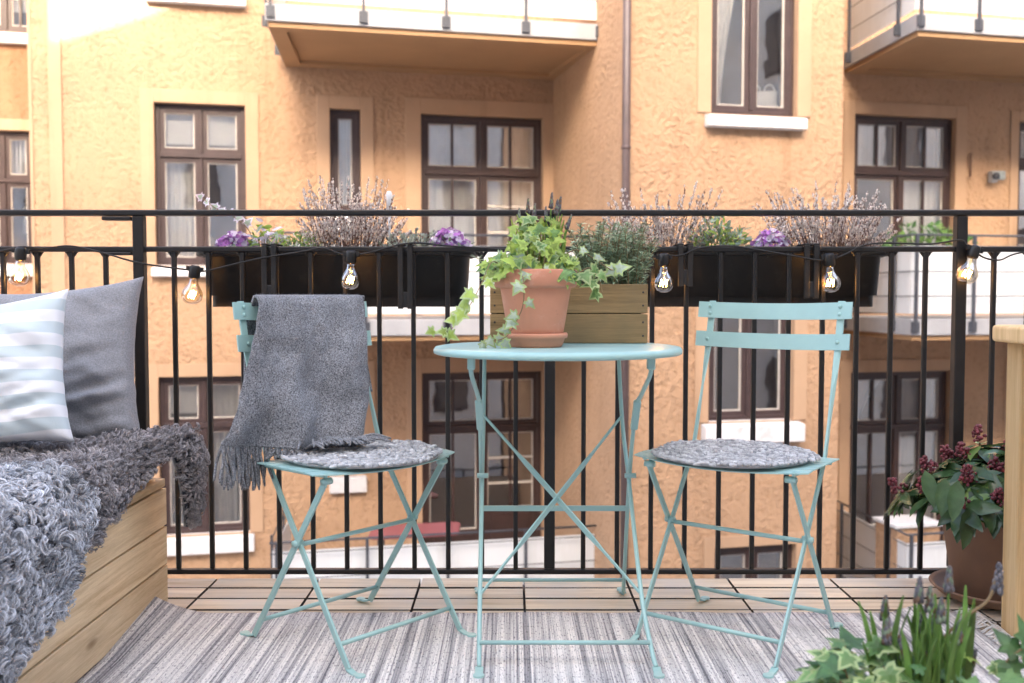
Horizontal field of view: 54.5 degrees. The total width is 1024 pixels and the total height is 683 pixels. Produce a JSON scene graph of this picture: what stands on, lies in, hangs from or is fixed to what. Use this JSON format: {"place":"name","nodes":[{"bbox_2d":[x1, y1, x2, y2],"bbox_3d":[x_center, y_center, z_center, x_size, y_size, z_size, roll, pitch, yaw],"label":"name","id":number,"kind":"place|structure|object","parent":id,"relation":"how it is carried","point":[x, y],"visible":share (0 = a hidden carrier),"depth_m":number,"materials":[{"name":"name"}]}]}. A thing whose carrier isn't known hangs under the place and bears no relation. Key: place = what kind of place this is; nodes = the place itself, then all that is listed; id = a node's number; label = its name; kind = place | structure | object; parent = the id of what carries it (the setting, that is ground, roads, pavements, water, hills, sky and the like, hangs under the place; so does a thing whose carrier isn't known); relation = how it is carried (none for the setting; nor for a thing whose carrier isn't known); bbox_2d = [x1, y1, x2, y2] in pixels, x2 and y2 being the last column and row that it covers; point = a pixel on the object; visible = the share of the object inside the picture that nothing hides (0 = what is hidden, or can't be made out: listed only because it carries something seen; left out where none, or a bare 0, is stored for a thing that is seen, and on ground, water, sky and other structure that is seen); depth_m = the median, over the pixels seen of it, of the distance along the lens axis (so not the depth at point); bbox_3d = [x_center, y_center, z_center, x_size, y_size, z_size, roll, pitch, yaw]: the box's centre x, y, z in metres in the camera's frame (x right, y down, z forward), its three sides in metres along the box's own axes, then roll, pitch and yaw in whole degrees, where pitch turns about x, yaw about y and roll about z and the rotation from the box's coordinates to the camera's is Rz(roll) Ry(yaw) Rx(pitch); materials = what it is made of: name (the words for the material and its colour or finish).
{"place":"outdoors","nodes":[
{"label":"outdoors","id":0,"kind":"place"},
{"bbox_2d":[368,522,459,545],"bbox_3d":[-1.150,2.624,11.885,1.148,0.775,0.586,-1,3,-13],"label":"outdoor table","id":1,"kind":"object","parent":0,"point":[430,528],"visible":0.33,"depth_m":11.84,"materials":[{"name":"red metal"}]},
{"bbox_2d":[470,250,506,283],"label":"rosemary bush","id":2,"kind":"object","parent":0,"point":[484,259],"visible":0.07,"depth_m":2.62,"materials":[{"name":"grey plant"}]},
{"bbox_2d":[523,585,525,611],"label":"balcony slab","id":3,"kind":"structure","parent":0,"point":[524,609],"depth_m":2.87,"materials":[{"name":"concrete"}]},
{"bbox_2d":[0,210,1023,573],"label":"balcony railing","id":4,"kind":"object","parent":3,"relation":"on","point":[140,248],"visible":0.66,"depth_m":2.95,"materials":[{"name":"black metal"}]},
{"bbox_2d":[196,243,477,308],"bbox_3d":[-0.532,-0.198,3.049,0.850,0.192,0.270,0,3,0],"label":"balcony planter","id":5,"kind":"object","parent":4,"relation":"hanging from","point":[397,278],"visible":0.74,"depth_m":3.00,"materials":[{"name":"black plastic"}]},
{"bbox_2d":[196,192,257,242],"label":"flowers","id":6,"kind":"object","parent":5,"relation":"in","point":[247,223],"visible":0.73,"depth_m":3.01,"materials":[{"name":"white plant"}]},
{"bbox_2d":[214,230,256,245],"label":"violet flowers","id":7,"kind":"object","parent":5,"relation":"on","point":[228,239],"visible":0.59,"depth_m":3.01,"materials":[{"name":"purple plant"}]},
{"bbox_2d":[246,218,287,245],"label":"leafy plant","id":8,"kind":"object","parent":5,"relation":"in","point":[264,234],"visible":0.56,"depth_m":3.04,"materials":[{"name":"green plant"}]},
{"bbox_2d":[280,230,323,245],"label":"leafy plant","id":9,"kind":"object","parent":5,"relation":"on","point":[299,237],"visible":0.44,"depth_m":3.03,"materials":[{"name":"green plant"}]},
{"bbox_2d":[296,175,411,245],"bbox_3d":[-0.484,-0.385,3.062,0.358,0.252,0.295,0,3,0],"label":"flowering heather","id":10,"kind":"object","parent":5,"relation":"in","point":[354,226],"visible":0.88,"depth_m":3.03,"materials":[{"name":"purple plant"}]},
{"bbox_2d":[386,191,391,245],"bbox_3d":[-0.374,-0.353,3.032,0.018,0.210,0.018,0,3,0],"label":"plant marker","id":11,"kind":"object","parent":5,"relation":"in","point":[388,197],"visible":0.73,"depth_m":3.02,"materials":[{"name":"white plastic"}]},
{"bbox_2d":[377,227,445,245],"bbox_3d":[-0.303,-0.303,3.066,0.232,0.088,0.252,0,3,0],"label":"flowering heath","id":12,"kind":"object","parent":5,"relation":"in","point":[393,240],"visible":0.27,"depth_m":3.01,"materials":[{"name":"plant"}]},
{"bbox_2d":[429,227,473,258],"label":"violet flowers","id":13,"kind":"object","parent":5,"relation":"on","point":[452,236],"visible":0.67,"depth_m":3.02,"materials":[{"name":"purple plant"}]},
{"bbox_2d":[0,239,1023,304],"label":"string lights","id":14,"kind":"object","parent":4,"relation":"hanging from","point":[974,252],"visible":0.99,"depth_m":2.90,"materials":[{"name":"black rubber"}]},
{"bbox_2d":[624,243,886,306],"bbox_3d":[0.720,-0.200,3.049,0.850,0.187,0.270,0,3,0],"label":"balcony planter","id":15,"kind":"object","parent":4,"relation":"hanging from","point":[698,277],"visible":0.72,"depth_m":3.00,"materials":[{"name":"black plastic"}]},
{"bbox_2d":[602,181,722,245],"bbox_3d":[0.455,-0.376,3.061,0.366,0.234,0.268,0,3,0],"label":"flowering heather","id":16,"kind":"object","parent":15,"relation":"in","point":[662,237],"visible":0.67,"depth_m":3.03,"materials":[{"name":"purple plant"}]},
{"bbox_2d":[686,216,752,245],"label":"leafy plant","id":17,"kind":"object","parent":15,"relation":"on","point":[728,237],"visible":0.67,"depth_m":3.04,"materials":[{"name":"green plant"}]},
{"bbox_2d":[748,228,793,245],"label":"violet flowers","id":18,"kind":"object","parent":15,"relation":"on","point":[766,237],"visible":0.68,"depth_m":3.02,"materials":[{"name":"purple plant"}]},
{"bbox_2d":[752,180,900,245],"bbox_3d":[0.962,-0.380,3.069,0.443,0.241,0.305,0,3,0],"label":"flowering heather","id":19,"kind":"object","parent":15,"relation":"in","point":[811,225],"visible":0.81,"depth_m":3.02,"materials":[{"name":"purple plant"}]},
{"bbox_2d":[167,578,1021,658],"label":"wooden deck floor","id":20,"kind":"structure","parent":3,"relation":"on","point":[845,595],"depth_m":2.79,"materials":[{"name":"brown wood"}]},
{"bbox_2d":[14,478,167,682],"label":"wooden bench","id":21,"kind":"object","parent":20,"relation":"on","point":[124,583],"visible":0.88,"depth_m":2.34,"materials":[{"name":"brown wood"}]},
{"bbox_3d":[-1.427,0.391,1.475,0.945,0.069,2.410,0,3,0],"label":"bench cushion","id":22,"kind":"object","parent":21,"relation":"on","visible":0},
{"bbox_2d":[0,458,100,682],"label":"sheepskin","id":23,"kind":"object","parent":22,"relation":"on","point":[47,528],"visible":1,"depth_m":1.88,"materials":[{"name":"grey fur"}]},
{"bbox_2d":[0,422,210,553],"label":"sheepskin","id":24,"kind":"object","parent":22,"relation":"on","point":[118,468],"visible":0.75,"depth_m":2.44,"materials":[{"name":"grey fur"}]},
{"bbox_2d":[0,289,73,441],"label":"striped pillow","id":25,"kind":"object","parent":24,"relation":"on","point":[33,406],"visible":1,"depth_m":2.40,"materials":[{"name":"white fabric"}]},
{"bbox_2d":[0,277,143,438],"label":"linen pillow","id":26,"kind":"object","parent":24,"relation":"on","point":[99,355],"visible":0.57,"depth_m":2.65,"materials":[{"name":"grey fabric"}]},
{"bbox_2d":[75,596,1023,682],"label":"rag rug","id":27,"kind":"object","parent":20,"relation":"on","point":[160,641],"visible":0.73,"depth_m":2.35,"materials":[{"name":"grey fabric"}]},
{"bbox_2d":[232,301,476,678],"bbox_3d":[-0.380,0.313,2.436,0.464,0.821,0.444,2,4,41],"label":"bistro chair","id":28,"kind":"object","parent":27,"relation":"on","point":[243,312],"visible":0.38,"depth_m":2.40,"materials":[{"name":"teal paint"}]},
{"bbox_2d":[213,293,391,490],"bbox_3d":[-0.533,0.110,2.504,0.427,0.471,0.415,-1,3,-17],"label":"wool blanket","id":29,"kind":"object","parent":28,"relation":"on","point":[306,384],"visible":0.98,"depth_m":2.44,"materials":[{"name":"grey fabric"}]},
{"bbox_2d":[280,439,442,468],"bbox_3d":[-0.355,0.268,2.416,0.397,0.026,0.404,2,4,41],"label":"seat pad","id":30,"kind":"object","parent":28,"relation":"on","point":[383,454],"visible":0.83,"depth_m":2.34,"materials":[{"name":"grey fabric"}]},
{"bbox_2d":[433,342,682,678],"bbox_3d":[0.112,0.365,2.485,0.611,0.712,0.668,0,3,0],"label":"bistro table","id":31,"kind":"object","parent":27,"relation":"on","point":[470,352],"visible":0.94,"depth_m":2.40,"materials":[{"name":"teal paint"}]},
{"bbox_2d":[503,332,567,347],"bbox_3d":[0.057,-0.004,2.407,0.156,0.034,0.156,0,3,0],"label":"pot saucer","id":32,"kind":"object","parent":31,"relation":"on","point":[536,340],"visible":0.82,"depth_m":2.35,"materials":[{"name":"ceramic"}]},
{"bbox_2d":[494,269,576,333],"bbox_3d":[0.057,-0.086,2.404,0.201,0.174,0.201,0,3,0],"label":"terracotta pot","id":33,"kind":"object","parent":32,"relation":"on","point":[547,292],"visible":0.59,"depth_m":2.33,"materials":[{"name":"ceramic"}]},
{"bbox_2d":[425,213,631,347],"bbox_3d":[0.029,-0.143,2.389,0.502,0.337,0.222,-1,3,-22],"label":"ivy plant","id":34,"kind":"object","parent":33,"relation":"in","point":[498,266],"visible":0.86,"depth_m":2.33,"materials":[{"name":"green plant"}]},
{"bbox_2d":[511,192,571,262],"bbox_3d":[0.071,-0.254,2.401,0.150,0.206,0.074,0,3,0],"label":"grape hyacinth","id":35,"kind":"object","parent":33,"relation":"in","point":[557,209],"visible":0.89,"depth_m":2.40,"materials":[{"name":"green plant"}]},
{"bbox_2d":[490,284,647,342],"bbox_3d":[0.147,-0.075,2.639,0.406,0.152,0.152,0,3,0],"label":"wooden crate","id":36,"kind":"object","parent":31,"relation":"on","point":[614,314],"visible":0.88,"depth_m":2.56,"materials":[{"name":"brown wood"}]},
{"bbox_2d":[563,219,659,283],"bbox_3d":[0.262,-0.225,2.627,0.245,0.195,0.204,-1,3,-19],"label":"rosemary bush","id":37,"kind":"object","parent":36,"relation":"on","point":[638,257],"visible":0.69,"depth_m":2.60,"materials":[{"name":"green plant"}]},
{"bbox_2d":[626,301,852,678],"bbox_3d":[0.553,0.312,2.443,0.444,0.821,0.464,2,3,37],"label":"bistro chair","id":38,"kind":"object","parent":27,"relation":"on","point":[839,340],"visible":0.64,"depth_m":2.50,"materials":[{"name":"teal paint"}]},
{"bbox_2d":[651,437,820,468],"bbox_3d":[0.536,0.267,2.417,0.405,0.025,0.398,2,3,37],"label":"seat pad","id":39,"kind":"object","parent":38,"relation":"on","point":[732,453],"visible":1,"depth_m":2.37,"materials":[{"name":"grey fabric"}]},
{"bbox_2d":[928,568,1001,609],"bbox_3d":[1.335,0.683,2.735,0.352,0.034,0.352,0,3,0],"label":"plant saucer","id":40,"kind":"object","parent":20,"relation":"on","point":[936,578],"visible":0.29,"depth_m":2.67,"materials":[{"name":"brown ceramic"}]},
{"bbox_2d":[943,501,1002,601],"bbox_3d":[1.335,0.552,2.729,0.320,0.274,0.320,0,3,0],"label":"clay pot","id":41,"kind":"object","parent":40,"relation":"on","point":[973,563],"visible":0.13,"depth_m":2.65,"materials":[{"name":"ceramic"}]},
{"bbox_2d":[883,424,1004,549],"bbox_3d":[1.312,0.388,2.686,0.565,0.324,0.442,0,3,0],"label":"skimmia plant","id":42,"kind":"object","parent":41,"relation":"in","point":[961,496],"visible":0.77,"depth_m":2.58,"materials":[{"name":"green plant"}]},
{"bbox_2d":[992,325,1023,636],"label":"wooden side table","id":43,"kind":"object","parent":20,"relation":"on","point":[1012,336],"visible":0.86,"depth_m":2.40,"materials":[{"name":"brown wood"}]},
{"bbox_2d":[872,514,942,577],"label":"balcony pier","id":44,"kind":"structure","parent":0,"point":[907,524],"depth_m":11.34,"materials":[{"name":"orange paint"}]},
{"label":"courtyard ground","id":45,"kind":"structure","parent":0,"visible":0},
{"bbox_2d":[0,0,1023,584],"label":"apartment building","id":46,"kind":"structure","parent":45,"relation":"on","point":[418,104],"depth_m":11.97,"materials":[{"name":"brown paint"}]},
{"bbox_2d":[0,0,26,44],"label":"window","id":47,"kind":"structure","parent":46,"relation":"in","point":[13,13],"depth_m":13.87,"materials":[{"name":"brown paint"}]},
{"bbox_2d":[0,118,31,275],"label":"window","id":48,"kind":"structure","parent":46,"relation":"in","point":[15,190],"depth_m":14.00,"materials":[{"name":"brown paint"}]},
{"bbox_2d":[23,207,26,233],"bbox_3d":[-6.886,-1.462,14.317,0.260,0.920,0.260,0,3,0],"label":"curtain","id":49,"kind":"object","parent":46,"relation":"hanging from","point":[24,224],"visible":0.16,"depth_m":14.20,"materials":[{"name":"white fabric"}]},
{"bbox_2d":[139,88,259,276],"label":"window","id":50,"kind":"structure","parent":46,"relation":"in","point":[213,151],"depth_m":12.15,"materials":[{"name":"brown paint"}]},
{"bbox_2d":[149,363,263,555],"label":"window","id":51,"kind":"structure","parent":46,"relation":"in","point":[193,403],"depth_m":12.28,"materials":[{"name":"brown paint"}]},
{"bbox_2d":[210,235,215,245],"bbox_3d":[-3.844,-1.096,12.486,0.340,0.620,0.340,0,3,0],"label":"curtain","id":52,"kind":"object","parent":46,"relation":"hanging from","point":[212,242],"visible":0.05,"depth_m":12.42,"materials":[{"name":"white fabric"}]},
{"bbox_2d":[316,95,373,230],"bbox_3d":[-2.102,-2.221,12.529,0.703,1.684,0.363,-1,3,-13],"label":"window","id":53,"kind":"structure","parent":46,"relation":"in","point":[338,131],"depth_m":12.47,"materials":[{"name":"brown paint"}]},
{"bbox_2d":[330,360,375,493],"bbox_3d":[-2.078,1.081,12.579,0.703,1.684,0.150,-1,3,-13],"label":"window","id":54,"kind":"structure","parent":46,"relation":"in","point":[357,484],"depth_m":12.58,"materials":[{"name":"brown paint"}]},
{"bbox_2d":[406,357,543,543],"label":"balcony door","id":55,"kind":"structure","parent":46,"relation":"in","point":[430,372],"depth_m":13.24,"materials":[{"name":"brown paint"}]},
{"bbox_2d":[405,97,553,245],"bbox_3d":[-0.405,-1.735,12.976,2.002,2.742,0.301,-1,3,-13],"label":"balcony door","id":56,"kind":"structure","parent":46,"relation":"in","point":[452,162],"depth_m":12.96,"materials":[{"name":"brown paint"}]},
{"bbox_2d":[694,242,807,442],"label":"window","id":57,"kind":"structure","parent":46,"relation":"in","point":[736,362],"depth_m":10.90,"materials":[{"name":"brown paint"}]},
{"bbox_2d":[697,0,811,130],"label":"window","id":58,"kind":"structure","parent":46,"relation":"in","point":[744,46],"depth_m":10.76,"materials":[{"name":"brown paint"}]},
{"bbox_2d":[703,532,806,580],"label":"basement window","id":59,"kind":"structure","parent":46,"relation":"in","point":[734,550],"depth_m":10.99,"materials":[{"name":"brown paint"}]},
{"bbox_2d":[757,84,776,106],"bbox_3d":[2.743,-2.619,11.002,0.378,0.450,0.097,0,3,0],"label":"carrier bag","id":60,"kind":"object","parent":46,"relation":"in","point":[766,98],"visible":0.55,"depth_m":10.97,"materials":[{"name":"white paper"}]},
{"bbox_2d":[837,359,949,567],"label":"balcony door","id":61,"kind":"structure","parent":46,"relation":"in","point":[872,374],"depth_m":13.17,"materials":[{"name":"brown paint"}]},
{"bbox_2d":[842,100,966,313],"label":"balcony door","id":62,"kind":"structure","parent":46,"relation":"in","point":[908,159],"depth_m":13.01,"materials":[{"name":"brown paint"}]},
{"bbox_2d":[881,220,978,245],"bbox_3d":[4.729,-1.167,11.246,1.132,0.395,0.462,0,3,0],"label":"balcony plant","id":63,"kind":"object","parent":46,"relation":"on","point":[929,239],"visible":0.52,"depth_m":11.19,"materials":[{"name":"green plant"}]},
{"bbox_2d":[970,153,971,176],"bbox_3d":[6.003,-2.312,13.019,0.026,0.320,0.056,1,3,23],"label":"wall hook","id":64,"kind":"object","parent":46,"relation":"attached to","point":[970,164],"depth_m":13.02,"materials":[{"name":"brown metal"}]},
{"bbox_2d":[988,171,1005,182],"bbox_3d":[6.380,-2.164,13.064,0.225,0.155,0.140,-1,3,-13],"label":"wall floodlight","id":65,"kind":"object","parent":46,"relation":"attached to","point":[994,176],"depth_m":13.05,"materials":[{"name":"grey metal"}]},
{"bbox_2d":[1004,360,1006,439],"bbox_3d":[7.163,1.177,13.482,1.153,1.877,0.015,-1,3,-13],"label":"window","id":66,"kind":"structure","parent":46,"relation":"in","point":[1005,360],"depth_m":13.33,"materials":[{"name":"brown paint"}]},
{"bbox_2d":[1008,111,1023,245],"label":"window","id":67,"kind":"structure","parent":46,"relation":"in","point":[1016,184],"depth_m":13.23,"materials":[{"name":"brown paint"}]},
{"bbox_3d":[0.620,0.669,1.453,0.310,0.191,0.310,0,3,0],"label":"terracotta pot","id":68,"kind":"object","parent":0,"visible":0},
{"bbox_2d":[787,625,1023,682],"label":"ivy plant","id":69,"kind":"object","parent":68,"relation":"in","point":[839,661],"visible":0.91,"depth_m":1.44,"materials":[{"name":"green plant"}]},
{"bbox_2d":[858,565,977,682],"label":"grape hyacinth","id":70,"kind":"object","parent":68,"relation":"in","point":[935,651],"visible":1,"depth_m":1.44,"materials":[{"name":"green plant"}]},
{"bbox_2d":[940,562,1003,678],"bbox_3d":[0.678,0.448,1.470,0.097,0.248,0.018,0,3,-2],"label":"bud twig","id":71,"kind":"object","parent":68,"relation":"on","point":[997,583],"visible":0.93,"depth_m":1.47,"materials":[{"name":"plant"}]},
{"bbox_2d":[991,613,1023,681],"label":"ivy plant","id":72,"kind":"object","parent":68,"relation":"in","point":[1011,648],"visible":0.85,"depth_m":1.48,"materials":[{"name":"green plant"}]}
]}

